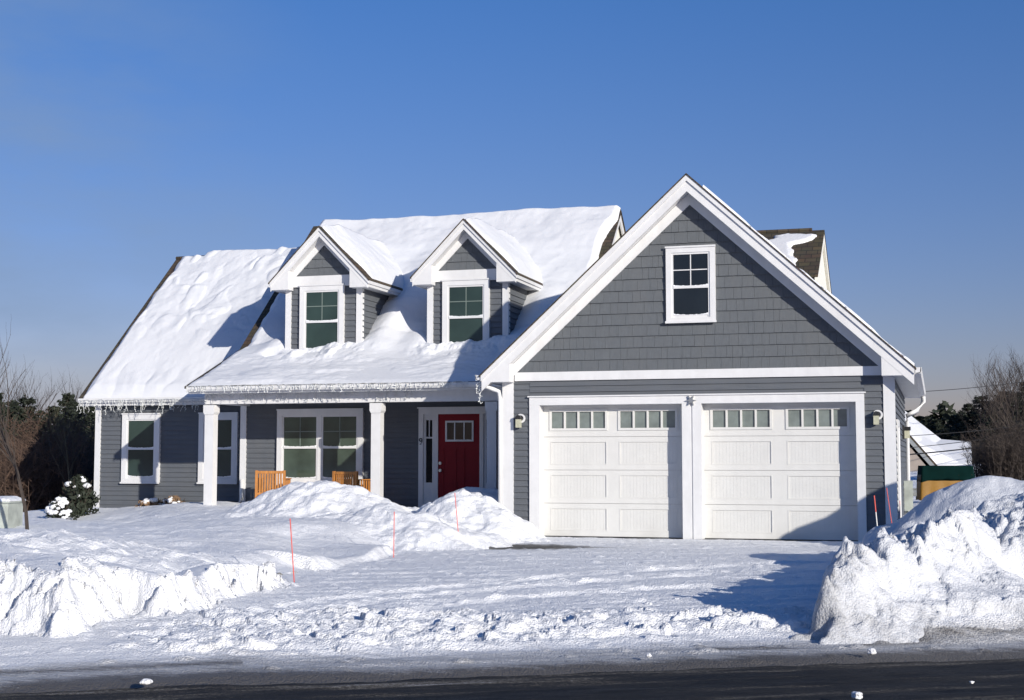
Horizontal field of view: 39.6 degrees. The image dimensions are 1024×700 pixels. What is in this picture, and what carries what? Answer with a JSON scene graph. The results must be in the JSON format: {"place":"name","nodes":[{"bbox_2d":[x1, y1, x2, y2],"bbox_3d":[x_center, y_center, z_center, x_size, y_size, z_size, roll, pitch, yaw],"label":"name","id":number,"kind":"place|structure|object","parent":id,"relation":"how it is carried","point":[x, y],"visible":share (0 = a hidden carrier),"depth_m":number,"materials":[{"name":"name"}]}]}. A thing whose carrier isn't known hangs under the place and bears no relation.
{"place":"outdoors","nodes":[
{"label":"outdoors","id":0,"kind":"place"},
{"bbox_2d":[0,464,1023,692],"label":"snowy ground","id":1,"kind":"structure","parent":0,"point":[352,603],"depth_m":13.01,"materials":[{"name":"white snow"}]},
{"bbox_2d":[0,392,17,445],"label":"pine tree","id":2,"kind":"object","parent":1,"relation":"on","point":[3,409],"visible":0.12,"depth_m":57.25,"materials":[{"name":"green plant"}]},
{"bbox_2d":[0,439,23,490],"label":"leafless shrub","id":3,"kind":"object","parent":1,"relation":"on","point":[5,457],"visible":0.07,"depth_m":44.49,"materials":[{"name":"brown plant"}]},
{"bbox_2d":[0,500,25,527],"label":"utility box","id":4,"kind":"object","parent":1,"relation":"on","point":[11,514],"visible":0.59,"depth_m":24.19,"materials":[{"name":"metal"}]},
{"bbox_2d":[0,507,5,527],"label":"door","id":5,"kind":"structure","parent":4,"relation":"in","point":[2,509],"depth_m":24.04,"materials":[{"name":"metal"}]},
{"bbox_2d":[0,496,25,500],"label":"snow","id":6,"kind":"structure","parent":4,"relation":"on","point":[9,498],"depth_m":24.25,"materials":[{"name":"white snow"}]},
{"bbox_2d":[6,399,22,438],"bbox_3d":[-21.744,5.173,62.979,6.058,5.969,4.860,4,-6,-42],"label":"pine tree","id":7,"kind":"object","parent":1,"relation":"on","point":[10,404],"visible":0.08,"depth_m":62.74,"materials":[{"name":"green plant"}]},
{"bbox_2d":[0,329,33,529],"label":"young tree","id":8,"kind":"object","parent":1,"relation":"on","point":[4,438],"visible":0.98,"depth_m":22.89,"materials":[{"name":"brown plant"}]},
{"bbox_2d":[0,425,40,478],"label":"leafless shrub","id":9,"kind":"object","parent":1,"relation":"on","point":[27,436],"visible":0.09,"depth_m":46.70,"materials":[{"name":"brown plant"}]},
{"bbox_2d":[2,369,47,410],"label":"bare tree","id":10,"kind":"object","parent":1,"relation":"on","point":[16,390],"visible":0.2,"depth_m":65.67,"materials":[{"name":"brown plant"}]},
{"bbox_2d":[5,394,47,443],"bbox_3d":[-19.873,4.785,57.793,5.882,6.012,4.972,2,-5,-27],"label":"pine tree","id":11,"kind":"object","parent":1,"relation":"on","point":[20,410],"visible":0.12,"depth_m":57.90,"materials":[{"name":"green plant"}]},
{"bbox_2d":[0,437,67,511],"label":"leafless shrub","id":12,"kind":"object","parent":1,"relation":"on","point":[10,488],"visible":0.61,"depth_m":41.45,"materials":[{"name":"brown plant"}]},
{"bbox_2d":[17,372,56,413],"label":"bare tree","id":13,"kind":"object","parent":1,"relation":"on","point":[35,390],"visible":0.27,"depth_m":66.84,"materials":[{"name":"brown plant"}]},
{"bbox_2d":[34,408,44,427],"bbox_3d":[-19.953,5.135,59.956,3.386,5.416,3.334,1,-5,-11],"label":"pine tree","id":14,"kind":"object","parent":1,"relation":"on","point":[41,410],"visible":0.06,"depth_m":60.06,"materials":[{"name":"green plant"}]},
{"bbox_2d":[0,428,83,509],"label":"leafless shrub","id":15,"kind":"object","parent":1,"relation":"on","point":[45,437],"visible":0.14,"depth_m":43.55,"materials":[{"name":"brown plant"}]},
{"bbox_2d":[17,374,66,419],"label":"bare tree","id":16,"kind":"object","parent":1,"relation":"on","point":[44,397],"visible":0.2,"depth_m":68.02,"materials":[{"name":"brown plant"}]},
{"bbox_2d":[0,415,84,465],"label":"leafless shrub","id":17,"kind":"object","parent":1,"relation":"on","point":[20,425],"visible":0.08,"depth_m":47.61,"materials":[{"name":"brown plant"}]},
{"bbox_2d":[0,432,94,509],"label":"leafless shrub","id":18,"kind":"object","parent":1,"relation":"on","point":[51,494],"visible":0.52,"depth_m":41.92,"materials":[{"name":"plant"}]},
{"bbox_2d":[7,406,93,462],"bbox_3d":[-15.886,3.993,48.275,3.738,4.296,3.808,-4,-6,40],"label":"leafless shrub","id":19,"kind":"object","parent":1,"relation":"on","point":[47,422],"visible":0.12,"depth_m":47.63,"materials":[{"name":"brown plant"}]},
{"bbox_2d":[32,405,71,444],"bbox_3d":[-18.469,4.830,57.569,3.838,5.406,4.043,0,-4,4],"label":"pine tree","id":20,"kind":"object","parent":1,"relation":"on","point":[53,411],"visible":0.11,"depth_m":57.53,"materials":[{"name":"green plant"}]},
{"bbox_2d":[12,415,94,484],"bbox_3d":[-14.781,3.931,46.901,3.464,3.685,3.433,3,-5,-35],"label":"leafless shrub","id":21,"kind":"object","parent":1,"relation":"on","point":[84,436],"visible":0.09,"depth_m":46.77,"materials":[{"name":"brown plant"}]},
{"bbox_2d":[20,430,93,500],"bbox_3d":[-13.562,3.928,44.598,3.040,3.000,2.984,-1,-5,18],"label":"leafless shrub","id":22,"kind":"object","parent":1,"relation":"on","point":[90,468],"visible":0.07,"depth_m":44.17,"materials":[{"name":"brown plant"}]},
{"bbox_2d":[44,495,79,519],"bbox_3d":[-10.210,3.586,32.031,0.800,0.676,0.775,-1,-5,17],"label":"snowy shrub","id":23,"kind":"object","parent":1,"relation":"on","point":[58,506],"visible":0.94,"depth_m":31.90,"materials":[{"name":"white snow"}]},
{"bbox_2d":[44,392,87,445],"bbox_3d":[-17.915,4.646,58.267,5.934,5.846,4.760,-2,-5,20],"label":"pine tree","id":24,"kind":"object","parent":1,"relation":"on","point":[67,401],"visible":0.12,"depth_m":58.52,"materials":[{"name":"green plant"}]},
{"bbox_2d":[40,414,94,486],"bbox_3d":[-14.572,4.164,49.087,3.856,4.236,4.520,0,-4,-1],"label":"leafless shrub","id":25,"kind":"object","parent":1,"relation":"on","point":[65,426],"visible":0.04,"depth_m":48.50,"materials":[{"name":"brown plant"}]},
{"bbox_2d":[47,392,93,481],"bbox_3d":[-12.932,3.121,41.042,1.941,4.021,1.370,-2,-5,29],"label":"young tree","id":26,"kind":"object","parent":1,"relation":"on","point":[69,477],"visible":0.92,"depth_m":41.09,"materials":[{"name":"brown plant"}]},
{"bbox_2d":[56,374,90,423],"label":"bare tree","id":27,"kind":"object","parent":1,"relation":"on","point":[62,392],"visible":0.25,"depth_m":67.15,"materials":[{"name":"brown plant"}]},
{"bbox_2d":[61,474,100,516],"bbox_3d":[-10.139,3.458,33.113,1.036,1.156,1.118,-1,-5,17],"label":"snowy shrub","id":28,"kind":"object","parent":1,"relation":"on","point":[79,493],"visible":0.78,"depth_m":32.98,"materials":[{"name":"green plant"}]},
{"bbox_2d":[75,403,87,425],"bbox_3d":[-18.892,4.968,61.701,5.563,5.685,4.702,-3,-5,35],"label":"pine tree","id":29,"kind":"object","parent":1,"relation":"on","point":[84,410],"visible":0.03,"depth_m":61.86,"materials":[{"name":"green plant"}]},
{"bbox_2d":[74,406,95,455],"bbox_3d":[-16.770,4.596,56.984,3.408,5.537,3.461,4,-6,-39],"label":"pine tree","id":30,"kind":"object","parent":1,"relation":"on","point":[90,414],"visible":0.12,"depth_m":56.90,"materials":[{"name":"green plant"}]},
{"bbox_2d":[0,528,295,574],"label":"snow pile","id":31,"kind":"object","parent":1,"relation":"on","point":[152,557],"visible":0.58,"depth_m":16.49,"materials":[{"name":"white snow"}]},
{"bbox_2d":[135,497,162,506],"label":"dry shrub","id":32,"kind":"object","parent":1,"relation":"on","point":[150,501],"visible":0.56,"depth_m":34.48,"materials":[{"name":"brown plant"}]},
{"bbox_2d":[158,495,185,504],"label":"dry shrub","id":33,"kind":"object","parent":1,"relation":"on","point":[170,499],"visible":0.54,"depth_m":34.26,"materials":[{"name":"brown plant"}]},
{"bbox_2d":[290,519,294,581],"bbox_3d":[-2.558,2.429,16.588,0.089,0.922,0.012,-1,-5,17],"label":"driveway marker","id":34,"kind":"object","parent":1,"relation":"on","point":[292,550],"visible":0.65,"depth_m":16.59,"materials":[{"name":"plastic"}]},
{"bbox_2d":[217,480,418,518],"bbox_3d":[-4.085,3.163,27.180,8.160,1.356,4.740,-1,-5,17],"label":"snow pile","id":35,"kind":"object","parent":1,"relation":"on","point":[297,499],"visible":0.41,"depth_m":26.14,"materials":[{"name":"white snow"}]},
{"bbox_2d":[305,502,513,551],"bbox_3d":[-1.984,3.105,24.176,4.860,1.012,4.530,-1,-5,17],"label":"snow pile","id":36,"kind":"object","parent":1,"relation":"on","point":[419,531],"visible":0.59,"depth_m":23.38,"materials":[{"name":"white snow"}]},
{"bbox_2d":[436,487,497,501],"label":"porch floor","id":37,"kind":"structure","parent":1,"relation":"on","point":[481,492],"depth_m":27.91,"materials":[{"name":"white snow"}]},
{"bbox_2d":[414,490,550,542],"bbox_3d":[-0.933,3.120,25.559,3.225,1.198,3.375,-1,-5,17],"label":"snow pile","id":38,"kind":"object","parent":1,"relation":"on","point":[487,514],"visible":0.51,"depth_m":25.33,"materials":[{"name":"white snow"}]},
{"bbox_2d":[671,615,681,620],"bbox_3d":[1.520,2.486,13.148,0.101,0.082,0.100,0,-4,4],"label":"snow clod","id":39,"kind":"object","parent":1,"relation":"on","point":[676,617],"visible":0.73,"depth_m":13.11,"materials":[{"name":"white snow"}]},
{"bbox_2d":[867,648,876,654],"bbox_3d":[2.874,2.411,11.371,0.063,0.058,0.067,-3,-5,36],"label":"snow clod","id":40,"kind":"object","parent":1,"relation":"on","point":[871,651],"visible":1,"depth_m":11.36,"materials":[{"name":"white snow"}]},
{"bbox_2d":[874,495,877,525],"bbox_3d":[5.690,2.755,22.157,0.091,0.974,0.018,-1,-5,17],"label":"driveway marker","id":41,"kind":"object","parent":1,"relation":"on","point":[875,510],"visible":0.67,"depth_m":22.18,"materials":[{"name":"red plastic"}]},
{"bbox_2d":[789,476,1023,644],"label":"snow bank","id":42,"kind":"structure","parent":1,"relation":"on","point":[955,549],"depth_m":13.18,"materials":[{"name":"white snow"}]},
{"bbox_2d":[916,466,974,500],"bbox_3d":[11.038,3.634,36.190,1.423,1.380,0.643,-1,-4,7],"label":"storage bin","id":43,"kind":"object","parent":1,"relation":"on","point":[931,479],"visible":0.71,"depth_m":35.95,"materials":[{"name":"plastic"}]},
{"bbox_2d":[960,434,1006,477],"bbox_3d":[14.746,3.385,44.420,1.626,1.586,1.640,-1,-5,17],"label":"leafless shrub","id":44,"kind":"object","parent":1,"relation":"on","point":[975,463],"visible":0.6,"depth_m":44.41,"materials":[{"name":"brown plant"}]},
{"bbox_2d":[961,423,1015,474],"bbox_3d":[15.628,3.342,46.356,1.973,2.023,1.937,0,-4,3],"label":"leafless shrub","id":45,"kind":"object","parent":1,"relation":"on","point":[982,436],"visible":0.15,"depth_m":46.25,"materials":[{"name":"brown plant"}]},
{"bbox_2d":[970,431,1023,478],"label":"leafless shrub","id":46,"kind":"object","parent":1,"relation":"on","point":[996,468],"visible":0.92,"depth_m":43.26,"materials":[{"name":"brown plant"}]},
{"bbox_2d":[977,420,1023,476],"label":"leafless shrub","id":47,"kind":"object","parent":1,"relation":"on","point":[998,433],"visible":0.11,"depth_m":46.04,"materials":[{"name":"brown plant"}]},
{"bbox_2d":[989,427,1023,480],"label":"leafless shrub","id":48,"kind":"object","parent":1,"relation":"on","point":[1020,469],"visible":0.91,"depth_m":43.11,"materials":[{"name":"brown plant"}]},
{"bbox_2d":[995,418,1023,445],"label":"leafless shrub","id":49,"kind":"object","parent":1,"relation":"on","point":[1019,428],"visible":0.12,"depth_m":46.13,"materials":[{"name":"brown plant"}]},
{"bbox_2d":[0,658,1023,699],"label":"road","id":50,"kind":"structure","parent":0,"point":[1000,679],"depth_m":10.10,"materials":[{"name":"grey asphalt"}]},
{"bbox_2d":[139,678,152,684],"bbox_3d":[-2.543,2.307,9.902,0.076,0.040,0.099,-1,-5,17],"label":"snow clod","id":51,"kind":"object","parent":50,"relation":"on","point":[146,681],"visible":1,"depth_m":9.87,"materials":[{"name":"white snow"}]},
{"bbox_2d":[851,691,862,699],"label":"snow clod","id":52,"kind":"object","parent":50,"relation":"on","point":[856,695],"visible":1,"depth_m":9.30,"materials":[{"name":"white snow"}]},
{"bbox_2d":[0,0,1023,424],"label":"sky","id":53,"kind":"structure","parent":0,"point":[137,136],"materials":[{"name":"blue"}]},
{"bbox_2d":[703,185,914,365],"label":"roof snow","id":54,"kind":"structure","parent":0,"point":[775,247],"depth_m":25.74,"materials":[{"name":"white snow"}]},
{"bbox_2d":[910,439,980,447],"bbox_3d":[18.915,2.821,53.575,17.551,2.180,0.024,2,-5,-28],"label":"power line","id":55,"kind":"object","parent":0,"point":[942,444],"visible":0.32,"depth_m":51.73,"materials":[{"name":"black metal"}]},
{"bbox_2d":[910,425,1021,435],"bbox_3d":[19.255,2.575,54.539,17.706,1.780,0.024,2,-5,-28],"label":"power line","id":56,"kind":"object","parent":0,"point":[954,432],"visible":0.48,"depth_m":52.89,"materials":[{"name":"black metal"}]},
{"bbox_2d":[926,381,1023,391],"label":"power line","id":57,"kind":"object","parent":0,"point":[974,387],"visible":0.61,"depth_m":54.85,"materials":[{"name":"black metal"}]},
{"bbox_3d":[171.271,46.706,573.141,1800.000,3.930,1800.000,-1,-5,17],"label":"snow field","id":58,"kind":"structure","parent":0,"visible":0},
{"bbox_2d":[78,173,925,540],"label":"house","id":59,"kind":"structure","parent":58,"relation":"on","point":[686,355],"depth_m":26.89,"materials":[{"name":"grey wood"}]},
{"bbox_2d":[120,413,160,483],"bbox_3d":[-9.200,2.437,35.256,1.080,1.742,0.115,-1,-5,17],"label":"window","id":60,"kind":"structure","parent":59,"relation":"in","point":[141,432],"depth_m":35.26,"materials":[{"name":"white glass"}]},
{"bbox_2d":[77,398,205,414],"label":"icicle lights","id":61,"kind":"object","parent":59,"relation":"hanging from","point":[119,401],"visible":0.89,"depth_m":34.94},
{"bbox_2d":[83,246,299,397],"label":"roof snow","id":62,"kind":"structure","parent":59,"relation":"on","point":[198,316],"depth_m":36.99,"materials":[{"name":"white snow"}]},
{"bbox_2d":[196,412,238,483],"bbox_3d":[-7.159,2.390,34.650,1.080,1.742,0.115,-1,-5,17],"label":"window","id":63,"kind":"structure","parent":59,"relation":"in","point":[228,422],"depth_m":34.60,"materials":[{"name":"white glass"}]},
{"bbox_2d":[255,470,291,497],"bbox_3d":[-5.364,3.112,31.931,0.710,0.820,0.628,0,-4,3],"label":"slatted chair","id":64,"kind":"object","parent":59,"relation":"on","point":[259,481],"visible":0.69,"depth_m":31.65,"materials":[{"name":"brown wood"}]},
{"bbox_2d":[205,391,411,402],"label":"icicle lights","id":65,"kind":"object","parent":59,"relation":"hanging from","point":[307,396],"visible":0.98,"depth_m":30.74},
{"bbox_2d":[276,408,363,485],"bbox_3d":[-4.389,2.215,32.465,2.160,1.752,0.115,-1,-5,17],"label":"window","id":66,"kind":"structure","parent":59,"relation":"in","point":[312,444],"depth_m":32.47,"materials":[{"name":"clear glass"}]},
{"bbox_2d":[299,283,344,348],"bbox_3d":[-4.372,-0.616,32.690,1.130,1.792,0.115,-1,-5,17],"label":"window","id":67,"kind":"structure","parent":59,"relation":"in","point":[322,306],"depth_m":32.71,"materials":[{"name":"white glass"}]},
{"bbox_2d":[186,381,467,393],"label":"icicle lights","id":68,"kind":"object","parent":59,"relation":"attached to","point":[350,387],"visible":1,"depth_m":30.19},
{"bbox_2d":[332,471,370,491],"bbox_3d":[-3.525,3.097,31.540,0.710,0.820,0.628,-3,-5,30],"label":"slatted chair","id":69,"kind":"object","parent":59,"relation":"on","point":[342,478],"visible":0.45,"depth_m":31.33,"materials":[{"name":"brown wood"}]},
{"bbox_2d":[322,224,403,287],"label":"roof snow","id":70,"kind":"structure","parent":59,"relation":"on","point":[373,259],"depth_m":33.56,"materials":[{"name":"white snow"}]},
{"bbox_2d":[188,205,620,385],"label":"roof snow","id":71,"kind":"structure","parent":59,"relation":"on","point":[562,246],"depth_m":32.93,"materials":[{"name":"white snow"}]},
{"bbox_2d":[438,414,478,497],"bbox_3d":[-1.178,2.451,31.490,0.970,2.070,0.085,-1,-5,17],"label":"front door","id":72,"kind":"structure","parent":59,"relation":"in","point":[458,434],"depth_m":31.52,"materials":[{"name":"red paint"}]},
{"bbox_2d":[442,278,489,342],"bbox_3d":[-1.027,-0.693,31.697,1.130,1.792,0.115,-1,-5,17],"label":"window","id":73,"kind":"structure","parent":59,"relation":"in","point":[465,302],"depth_m":31.72,"materials":[{"name":"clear glass"}]},
{"bbox_2d":[476,383,482,403],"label":"icicle lights","id":74,"kind":"object","parent":59,"relation":"hanging from","point":[479,390],"visible":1,"depth_m":27.22},
{"bbox_2d":[466,217,541,282],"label":"roof snow","id":75,"kind":"structure","parent":59,"relation":"on","point":[511,250],"depth_m":32.40,"materials":[{"name":"white snow"}]},
{"bbox_2d":[543,404,682,538],"bbox_3d":[1.915,2.274,26.881,2.870,2.530,0.078,-1,-5,17],"label":"garage door","id":76,"kind":"structure","parent":59,"relation":"in","point":[610,471],"depth_m":26.86,"materials":[{"name":"paint"}]},
{"bbox_2d":[665,244,716,323],"bbox_3d":[3.317,-1.219,26.411,0.950,1.442,0.115,-1,-5,17],"label":"window","id":77,"kind":"structure","parent":59,"relation":"in","point":[690,270],"depth_m":26.41,"materials":[{"name":"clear glass"}]},
{"bbox_2d":[703,402,857,540],"bbox_3d":[4.896,2.205,25.996,2.910,2.530,0.078,-1,-5,17],"label":"garage door","id":78,"kind":"structure","parent":59,"relation":"in","point":[773,471],"depth_m":25.97,"materials":[{"name":"paint"}]},
{"bbox_2d":[769,233,816,264],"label":"roof snow","id":79,"kind":"structure","parent":59,"relation":"on","point":[784,243],"depth_m":28.68,"materials":[{"name":"white snow"}]},
{"bbox_2d":[896,419,901,518],"bbox_3d":[7.287,2.422,26.792,0.050,2.200,1.120,-1,-5,17],"label":"side door","id":80,"kind":"structure","parent":59,"relation":"in","point":[898,422],"depth_m":26.32,"materials":[{"name":"white"}]},
{"bbox_2d":[910,447,977,454],"bbox_3d":[17.911,2.929,50.728,17.084,1.955,0.044,3,-5,-30],"label":"power line","id":81,"kind":"object","parent":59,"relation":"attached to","point":[939,451],"visible":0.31,"depth_m":48.77,"materials":[{"name":"black metal"}]},
{"bbox_2d":[918,416,941,438],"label":"pine tree","id":82,"kind":"object","parent":58,"relation":"on","point":[926,420],"visible":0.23,"depth_m":84.17,"materials":[{"name":"green plant"}]},
{"bbox_2d":[905,400,963,433],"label":"distant woods","id":83,"kind":"object","parent":58,"relation":"on","point":[944,415],"visible":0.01,"depth_m":93.51,"materials":[{"name":"green plant"}]},
{"bbox_2d":[928,418,943,434],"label":"pine tree","id":84,"kind":"object","parent":58,"relation":"on","point":[936,420],"visible":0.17,"depth_m":90.84,"materials":[{"name":"green plant"}]},
{"bbox_2d":[909,436,975,471],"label":"house","id":85,"kind":"structure","parent":58,"relation":"on","point":[917,460],"depth_m":57.61,"materials":[{"name":"beige"}]},
{"bbox_2d":[905,411,971,465],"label":"roof snow","id":86,"kind":"structure","parent":85,"relation":"on","point":[951,458],"depth_m":58.54,"materials":[{"name":"white snow"}]},
{"bbox_2d":[937,426,955,439],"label":"pine tree","id":87,"kind":"object","parent":58,"relation":"on","point":[943,435],"visible":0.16,"depth_m":85.85,"materials":[{"name":"green plant"}]},
{"bbox_2d":[937,413,962,438],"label":"pine tree","id":88,"kind":"object","parent":58,"relation":"on","point":[950,420],"visible":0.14,"depth_m":87.72,"materials":[{"name":"green plant"}]},
{"bbox_2d":[939,403,982,441],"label":"pine tree","id":89,"kind":"object","parent":58,"relation":"on","point":[967,416],"visible":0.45,"depth_m":81.69,"materials":[{"name":"green plant"}]},
{"bbox_2d":[938,394,989,443],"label":"pine tree","id":90,"kind":"object","parent":58,"relation":"on","point":[977,400],"visible":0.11,"depth_m":85.43,"materials":[{"name":"green plant"}]},
{"bbox_2d":[957,369,1011,458],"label":"bare tree","id":91,"kind":"object","parent":58,"relation":"on","point":[980,412],"visible":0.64,"depth_m":70.11,"materials":[{"name":"brown plant"}]},
{"bbox_2d":[971,403,1009,459],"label":"pine tree","id":92,"kind":"object","parent":58,"relation":"on","point":[989,418],"visible":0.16,"depth_m":79.47,"materials":[{"name":"green plant"}]},
{"bbox_2d":[972,391,1014,438],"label":"pine tree","id":93,"kind":"object","parent":58,"relation":"on","point":[1001,406],"visible":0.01,"depth_m":83.04,"materials":[{"name":"green plant"}]},
{"bbox_2d":[964,348,1023,435],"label":"bare tree","id":94,"kind":"object","parent":58,"relation":"on","point":[999,422],"visible":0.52,"depth_m":72.68,"materials":[{"name":"brown plant"}]},
{"bbox_2d":[965,382,1023,438],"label":"pine tree","id":95,"kind":"object","parent":58,"relation":"on","point":[1020,392],"visible":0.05,"depth_m":82.66,"materials":[{"name":"green plant"}]},
{"bbox_2d":[969,393,1023,440],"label":"pine tree","id":96,"kind":"object","parent":58,"relation":"on","point":[1022,405],"visible":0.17,"depth_m":78.97,"materials":[{"name":"green plant"}]},
{"bbox_2d":[971,350,1023,422],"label":"bare tree","id":97,"kind":"object","parent":58,"relation":"on","point":[1002,387],"visible":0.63,"depth_m":70.99,"materials":[{"name":"brown plant"}]},
{"bbox_2d":[972,358,1023,437],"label":"bare tree","id":98,"kind":"object","parent":58,"relation":"on","point":[995,404],"visible":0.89,"depth_m":66.17,"materials":[{"name":"brown plant"}]},
{"bbox_2d":[979,348,1023,432],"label":"bare tree","id":99,"kind":"object","parent":58,"relation":"on","point":[1016,404],"visible":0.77,"depth_m":68.50,"materials":[{"name":"brown plant"}]},
{"bbox_2d":[980,366,1023,426],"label":"bare tree","id":100,"kind":"object","parent":58,"relation":"on","point":[1001,402],"visible":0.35,"depth_m":74.14,"materials":[{"name":"brown plant"}]},
{"bbox_2d":[998,345,1023,419],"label":"bare tree","id":101,"kind":"object","parent":58,"relation":"on","point":[1019,373],"visible":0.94,"depth_m":67.97,"materials":[{"name":"brown plant"}]}
]}

